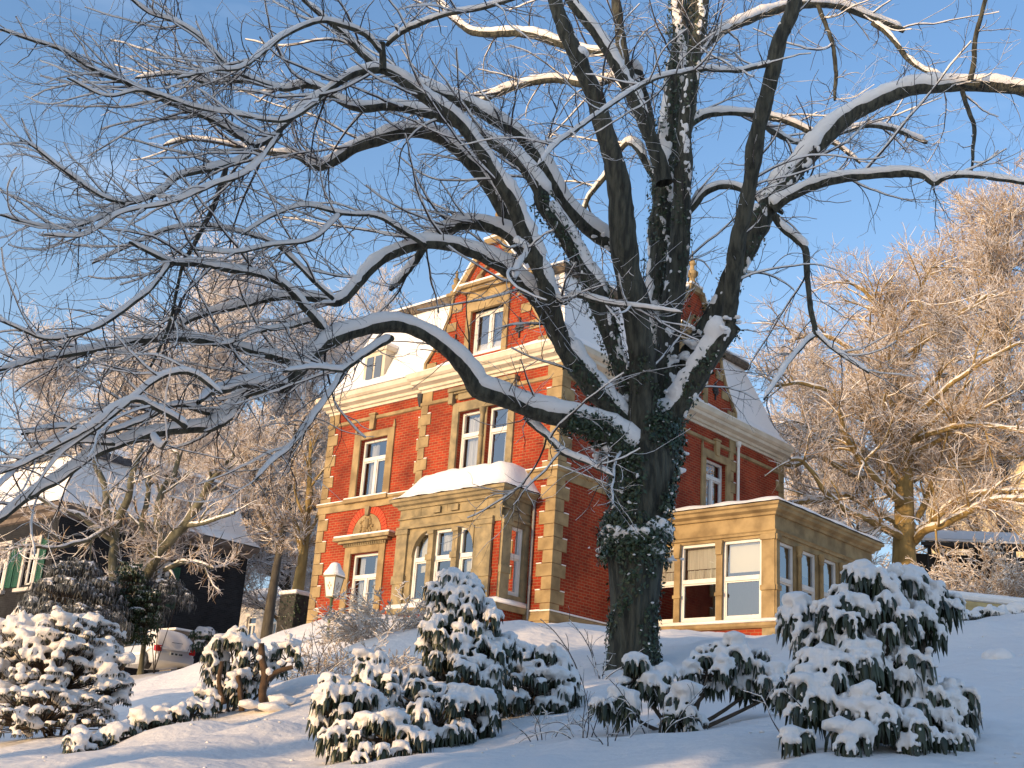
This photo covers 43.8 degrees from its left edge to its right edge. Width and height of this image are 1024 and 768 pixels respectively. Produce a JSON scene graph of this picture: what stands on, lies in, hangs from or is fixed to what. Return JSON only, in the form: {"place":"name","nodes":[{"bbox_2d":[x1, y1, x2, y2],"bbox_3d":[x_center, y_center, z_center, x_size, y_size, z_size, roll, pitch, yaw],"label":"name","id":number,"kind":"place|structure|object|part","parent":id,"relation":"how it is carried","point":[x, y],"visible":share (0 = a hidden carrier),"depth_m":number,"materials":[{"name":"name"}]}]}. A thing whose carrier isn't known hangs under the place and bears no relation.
{"place":"outdoors","nodes":[
{"label":"outdoors","id":0,"kind":"place"},
{"bbox_2d":[0,612,1023,767],"bbox_3d":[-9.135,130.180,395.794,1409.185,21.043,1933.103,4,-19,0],"label":"ground","id":1,"kind":"structure","parent":0,"point":[235,739],"depth_m":10.04,"materials":[{"name":"white snow"}]},
{"bbox_2d":[0,300,95,460],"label":"frosted tree","id":2,"kind":"object","parent":1,"relation":"on","point":[49,433],"visible":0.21,"depth_m":76.22,"materials":[{"name":"grey plant"}]},
{"bbox_2d":[0,605,135,738],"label":"round bush","id":3,"kind":"object","parent":1,"relation":"on","point":[61,668],"visible":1,"depth_m":13.71,"materials":[{"name":"green plant"}]},
{"bbox_2d":[12,556,133,646],"bbox_3d":[-14.632,7.825,42.611,3.922,4.310,4.144,12,-20,-23],"label":"evergreen shrub","id":4,"kind":"object","parent":1,"relation":"on","point":[98,586],"visible":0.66,"depth_m":42.85,"materials":[{"name":"green plant"}]},
{"bbox_2d":[0,443,259,682],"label":"slate house","id":5,"kind":"structure","parent":1,"relation":"on","point":[221,613],"depth_m":57.72,"materials":[{"name":"black paint"}]},
{"bbox_2d":[0,547,7,587],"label":"window","id":6,"kind":"structure","parent":5,"relation":"in","point":[3,568],"depth_m":57.22,"materials":[{"name":"white paint"}]},
{"bbox_2d":[24,542,37,584],"bbox_3d":[-20.609,7.863,55.442,1.240,2.140,0.520,-12,-25,40],"label":"window","id":7,"kind":"structure","parent":5,"relation":"in","point":[30,563],"depth_m":55.50,"materials":[{"name":"white paint"}]},
{"bbox_2d":[151,566,162,586],"bbox_3d":[-16.472,9.087,57.738,0.520,2.040,1.140,-12,-25,40],"label":"window","id":8,"kind":"structure","parent":5,"relation":"in","point":[158,576],"depth_m":58.05,"materials":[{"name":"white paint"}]},
{"bbox_2d":[97,561,163,670],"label":"evergreen shrub","id":9,"kind":"object","parent":1,"relation":"on","point":[131,574],"visible":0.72,"depth_m":44.42,"materials":[{"name":"green plant"}]},
{"bbox_2d":[58,351,202,522],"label":"frosted tree","id":10,"kind":"object","parent":1,"relation":"on","point":[110,398],"visible":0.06,"depth_m":71.35,"materials":[{"name":"grey plant"}]},
{"bbox_2d":[61,696,212,753],"bbox_3d":[-3.626,3.270,12.178,0.506,0.710,1.670,-8,-22,32],"label":"shrub","id":11,"kind":"object","parent":1,"relation":"on","point":[138,720],"visible":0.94,"depth_m":12.16,"materials":[{"name":"green plant"}]},
{"bbox_2d":[0,411,285,674],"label":"frosted tree","id":12,"kind":"object","parent":1,"relation":"on","point":[163,549],"visible":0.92,"depth_m":46.02,"materials":[{"name":"beige plant"}]},
{"bbox_2d":[119,629,194,672],"bbox_3d":[-13.837,10.299,48.966,1.790,1.572,4.140,19,-24,-38],"label":"parked car","id":13,"kind":"object","parent":1,"relation":"on","point":[175,653],"visible":0.62,"depth_m":47.65,"materials":[{"name":"silver metal"}]},
{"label":"windows","id":14,"kind":"part","parent":13,"relation":"part of","materials":[{"name":"black glass"}]},
{"bbox_2d":[127,576,197,672],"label":"evergreen shrub","id":15,"kind":"object","parent":1,"relation":"on","point":[161,583],"visible":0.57,"depth_m":45.48,"materials":[{"name":"green plant"}]},
{"bbox_2d":[74,213,321,591],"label":"frosted tree","id":16,"kind":"object","parent":1,"relation":"on","point":[196,390],"visible":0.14,"depth_m":73.72,"materials":[{"name":"grey plant"}]},
{"bbox_2d":[186,626,217,653],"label":"shrub","id":17,"kind":"object","parent":1,"relation":"on","point":[206,633],"visible":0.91,"depth_m":46.01,"materials":[{"name":"green plant"}]},
{"bbox_2d":[186,625,303,718],"bbox_3d":[-3.111,3.375,14.695,0.779,1.169,1.523,-13,-25,41],"label":"rhododendron","id":18,"kind":"object","parent":1,"relation":"on","point":[240,640],"visible":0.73,"depth_m":14.59,"materials":[{"name":"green plant"}]},
{"bbox_2d":[173,395,319,603],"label":"frosted tree","id":19,"kind":"object","parent":1,"relation":"on","point":[258,563],"visible":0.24,"depth_m":67.16,"materials":[{"name":"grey plant"}]},
{"bbox_2d":[217,642,295,711],"bbox_3d":[-2.798,3.258,14.167,0.885,0.780,0.517,11,-20,-19],"label":"pruned stump","id":20,"kind":"object","parent":1,"relation":"on","point":[273,703],"visible":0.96,"depth_m":14.17,"materials":[{"name":"brown plant"}]},
{"bbox_2d":[239,587,308,638],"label":"distant house","id":21,"kind":"structure","parent":1,"relation":"on","point":[254,626],"depth_m":85.34,"materials":[{"name":"white paint"}]},
{"bbox_2d":[248,617,255,634],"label":"window","id":22,"kind":"structure","parent":21,"relation":"in","point":[251,625],"depth_m":85.71,"materials":[{"name":"white paint"}]},
{"bbox_2d":[272,619,275,633],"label":"window","id":23,"kind":"structure","parent":21,"relation":"in","point":[274,624],"depth_m":83.88,"materials":[{"name":"grey glass"}]},
{"bbox_2d":[228,395,327,638],"bbox_3d":[-11.219,7.403,60.178,4.257,14.773,5.947,-12,-24,39],"label":"frosted tree","id":24,"kind":"object","parent":1,"relation":"on","point":[268,621],"visible":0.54,"depth_m":60.59,"materials":[{"name":"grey plant"}]},
{"bbox_2d":[275,589,309,632],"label":"gate pillar","id":25,"kind":"structure","parent":1,"relation":"on","point":[293,608],"depth_m":46.27,"materials":[{"name":"stone"}]},
{"bbox_2d":[221,283,372,624],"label":"frosted tree","id":26,"kind":"object","parent":1,"relation":"on","point":[252,601],"visible":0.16,"depth_m":76.29,"materials":[{"name":"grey plant"}]},
{"bbox_2d":[265,406,329,590],"bbox_3d":[-8.560,6.458,52.350,3.163,11.377,3.718,-5,-21,25],"label":"frosted tree","id":27,"kind":"object","parent":1,"relation":"on","point":[304,539],"visible":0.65,"depth_m":52.50,"materials":[{"name":"beige plant"}]},
{"bbox_2d":[268,622,359,680],"bbox_3d":[-2.622,3.600,16.698,1.375,0.910,1.252,4,-19,0],"label":"bare sapling","id":28,"kind":"object","parent":1,"relation":"on","point":[319,657],"visible":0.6,"depth_m":16.55,"materials":[{"name":"brown plant"}]},
{"bbox_2d":[323,562,345,641],"bbox_3d":[-3.970,5.009,27.772,0.438,2.252,0.438,-6,-21,28],"label":"garden lantern","id":29,"kind":"object","parent":1,"relation":"on","point":[334,575],"visible":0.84,"depth_m":27.88,"materials":[{"name":"white glass"}]},
{"bbox_2d":[274,622,424,678],"bbox_3d":[-2.105,3.835,17.687,2.309,1.250,2.612,4,-19,0],"label":"frosted shrub","id":30,"kind":"object","parent":1,"relation":"on","point":[398,662],"visible":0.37,"depth_m":17.31,"materials":[{"name":"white plant"}]},
{"bbox_2d":[281,581,426,648],"bbox_3d":[-2.079,4.088,22.363,2.986,1.726,2.844,-6,-21,28],"label":"frosted shrub","id":31,"kind":"object","parent":1,"relation":"on","point":[362,619],"visible":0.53,"depth_m":21.84,"materials":[{"name":"white plant"}]},
{"bbox_2d":[292,264,415,445],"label":"frosted tree","id":32,"kind":"object","parent":1,"relation":"on","point":[377,309],"visible":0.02,"depth_m":83.93,"materials":[{"name":"grey plant"}]},
{"bbox_2d":[305,567,523,764],"bbox_3d":[-0.674,2.210,10.105,1.406,1.868,2.720,-9,-22,33],"label":"rhododendron","id":33,"kind":"object","parent":1,"relation":"on","point":[434,700],"visible":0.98,"depth_m":9.76,"materials":[{"name":"green plant"}]},
{"bbox_2d":[0,0,1023,670],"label":"lime tree","id":34,"kind":"object","parent":1,"relation":"on","point":[634,426],"visible":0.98,"depth_m":17.22,"materials":[{"name":"brown plant"}]},
{"bbox_2d":[3,622,1023,767],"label":"snow clods","id":35,"kind":"object","parent":1,"relation":"on","point":[761,731],"visible":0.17,"depth_m":9.77,"materials":[{"name":"white snow"}]},
{"bbox_2d":[497,638,584,718],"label":"rhododendron","id":36,"kind":"object","parent":1,"relation":"on","point":[547,678],"visible":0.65,"depth_m":11.62,"materials":[{"name":"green plant"}]},
{"bbox_2d":[506,706,581,741],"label":"bare sapling","id":37,"kind":"object","parent":1,"relation":"on","point":[562,728],"visible":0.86,"depth_m":9.21,"materials":[{"name":"brown plant"}]},
{"bbox_2d":[519,674,619,742],"bbox_3d":[0.472,2.277,8.854,0.520,0.512,0.732,19,-24,-38],"label":"bare sapling","id":38,"kind":"object","parent":1,"relation":"on","point":[581,725],"visible":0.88,"depth_m":8.69,"materials":[{"name":"brown plant"}]},
{"bbox_2d":[538,607,644,680],"bbox_3d":[0.912,3.082,15.082,1.239,0.968,0.874,4,-19,0],"label":"bare sapling","id":39,"kind":"object","parent":1,"relation":"on","point":[593,664],"visible":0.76,"depth_m":14.91,"materials":[{"name":"brown plant"}]},
{"bbox_2d":[306,213,884,635],"bbox_3d":[2.843,2.017,41.604,15.452,18.100,14.010,-12,-25,40],"label":"brick villa","id":40,"kind":"object","parent":1,"relation":"on","point":[751,547],"visible":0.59,"depth_m":37.03,"materials":[{"name":"brick"}]},
{"bbox_2d":[349,553,377,612],"bbox_3d":[-4.255,6.452,39.726,1.540,2.420,0.920,-12,-25,40],"label":"window","id":41,"kind":"structure","parent":40,"relation":"in","point":[365,565],"depth_m":39.99,"materials":[{"name":"white paint"}]},
{"bbox_2d":[359,438,386,495],"bbox_3d":[-4.083,2.822,41.031,1.520,2.180,0.920,-12,-25,40],"label":"window","id":42,"kind":"structure","parent":40,"relation":"in","point":[374,456],"depth_m":41.24,"materials":[{"name":"white paint"}]},
{"bbox_2d":[385,461,538,621],"bbox_3d":[-1.601,5.592,35.411,4.660,6.796,1.530,-12,-25,40],"label":"bay window","id":43,"kind":"structure","parent":40,"relation":"in","point":[427,520],"depth_m":35.28,"materials":[{"name":"stone"}]},
{"bbox_2d":[459,411,479,468],"bbox_3d":[-0.927,1.911,38.190,1.090,2.260,0.920,-12,-25,40],"label":"window","id":44,"kind":"structure","parent":40,"relation":"in","point":[470,428],"depth_m":38.16,"materials":[{"name":"white paint"}]},
{"bbox_2d":[487,407,507,463],"bbox_3d":[-0.067,1.722,37.454,1.090,2.260,0.920,-12,-25,40],"label":"window","id":45,"kind":"structure","parent":40,"relation":"in","point":[496,451],"depth_m":37.74,"materials":[{"name":"white paint"}]},
{"bbox_2d":[706,460,721,504],"bbox_3d":[6.111,3.449,41.409,0.920,2.040,1.440,-12,-25,40],"label":"window","id":46,"kind":"structure","parent":40,"relation":"in","point":[713,470],"depth_m":41.72,"materials":[{"name":"white paint"}]},
{"bbox_2d":[588,713,652,745],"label":"bare sapling","id":47,"kind":"object","parent":1,"relation":"on","point":[619,730],"visible":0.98,"depth_m":8.05,"materials":[{"name":"brown plant"}]},
{"bbox_2d":[603,673,707,733],"bbox_3d":[1.024,2.180,8.577,0.515,0.456,0.813,-10,-23,35],"label":"bare sapling","id":48,"kind":"object","parent":1,"relation":"on","point":[661,719],"visible":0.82,"depth_m":8.48,"materials":[{"name":"brown plant"}]},
{"bbox_2d":[587,631,789,734],"bbox_3d":[1.292,2.163,9.145,1.654,0.902,0.790,16,-22,-32],"label":"rhododendron","id":49,"kind":"object","parent":1,"relation":"on","point":[716,663],"visible":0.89,"depth_m":9.18,"materials":[{"name":"green plant"}]},
{"bbox_2d":[743,687,806,731],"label":"bare sapling","id":50,"kind":"object","parent":1,"relation":"on","point":[765,703],"visible":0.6,"depth_m":7.06,"materials":[{"name":"brown plant"}]},
{"bbox_2d":[783,427,819,506],"bbox_3d":[13.363,7.816,61.802,5.622,12.434,4.550,14,-21,-27],"label":"frosted tree","id":51,"kind":"object","parent":1,"relation":"on","point":[797,474],"visible":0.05,"depth_m":61.91,"materials":[{"name":"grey plant"}]},
{"bbox_2d":[757,323,878,558],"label":"frosted tree","id":52,"kind":"object","parent":1,"relation":"on","point":[787,396],"visible":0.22,"depth_m":68.69,"materials":[{"name":"grey plant"}]},
{"bbox_2d":[793,432,919,569],"bbox_3d":[15.825,7.578,59.126,6.029,10.698,8.143,0,-19,11],"label":"frosted tree","id":53,"kind":"object","parent":1,"relation":"on","point":[857,527],"visible":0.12,"depth_m":59.12,"materials":[{"name":"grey plant"}]},
{"bbox_2d":[769,558,982,759],"bbox_3d":[2.051,1.536,7.077,1.330,1.328,1.320,4,-19,0],"label":"rhododendron","id":54,"kind":"object","parent":1,"relation":"on","point":[866,637],"visible":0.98,"depth_m":6.94,"materials":[{"name":"green plant"}]},
{"bbox_2d":[729,223,1023,585],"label":"frosted tree","id":55,"kind":"object","parent":1,"relation":"on","point":[896,457],"visible":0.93,"depth_m":47.07,"materials":[{"name":"beige plant"}]},
{"bbox_2d":[840,148,1023,556],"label":"frosted tree","id":56,"kind":"object","parent":1,"relation":"on","point":[1002,254],"visible":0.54,"depth_m":60.49,"materials":[{"name":"light brown bark"},{"name":"frosted twig"}]},
{"bbox_2d":[868,281,1020,554],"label":"frosted tree","id":57,"kind":"object","parent":1,"relation":"on","point":[924,517],"visible":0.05,"depth_m":67.31,"materials":[{"name":"grey plant"}]},
{"bbox_2d":[878,531,1023,597],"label":"thicket","id":58,"kind":"object","parent":1,"relation":"on","point":[1010,582],"visible":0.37,"depth_m":30.92,"materials":[{"name":"white"}]},
{"bbox_2d":[914,439,1023,556],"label":"frosted tree","id":59,"kind":"object","parent":1,"relation":"on","point":[982,524],"visible":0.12,"depth_m":61.47,"materials":[{"name":"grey plant"}]},
{"bbox_2d":[915,530,1023,596],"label":"garden shed","id":60,"kind":"structure","parent":1,"relation":"on","point":[948,538],"depth_m":51.71,"materials":[{"name":"black wood"}]},
{"bbox_2d":[946,602,1023,622],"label":"hedge","id":61,"kind":"object","parent":1,"relation":"on","point":[980,612],"visible":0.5,"depth_m":21.37,"materials":[{"name":"white plant"}]},
{"bbox_2d":[949,590,1023,610],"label":"retaining wall","id":62,"kind":"structure","parent":1,"relation":"on","point":[973,600],"depth_m":28.31,"materials":[{"name":"white stone"}]},
{"bbox_2d":[981,648,1015,658],"bbox_3d":[4.920,2.765,12.701,0.428,0.272,0.378,4,-19,0],"label":"snowy boulder","id":63,"kind":"object","parent":1,"relation":"on","point":[999,653],"visible":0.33,"depth_m":12.59,"materials":[{"name":"white snow"}]},
{"bbox_2d":[0,0,1023,589],"label":"sky","id":64,"kind":"structure","parent":0,"point":[847,221],"materials":[{"name":"blue"}]},
{"bbox_2d":[926,451,1023,557],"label":"distant house","id":65,"kind":"structure","parent":0,"point":[1020,468],"depth_m":89.01,"materials":[{"name":"white paint"}]}
]}

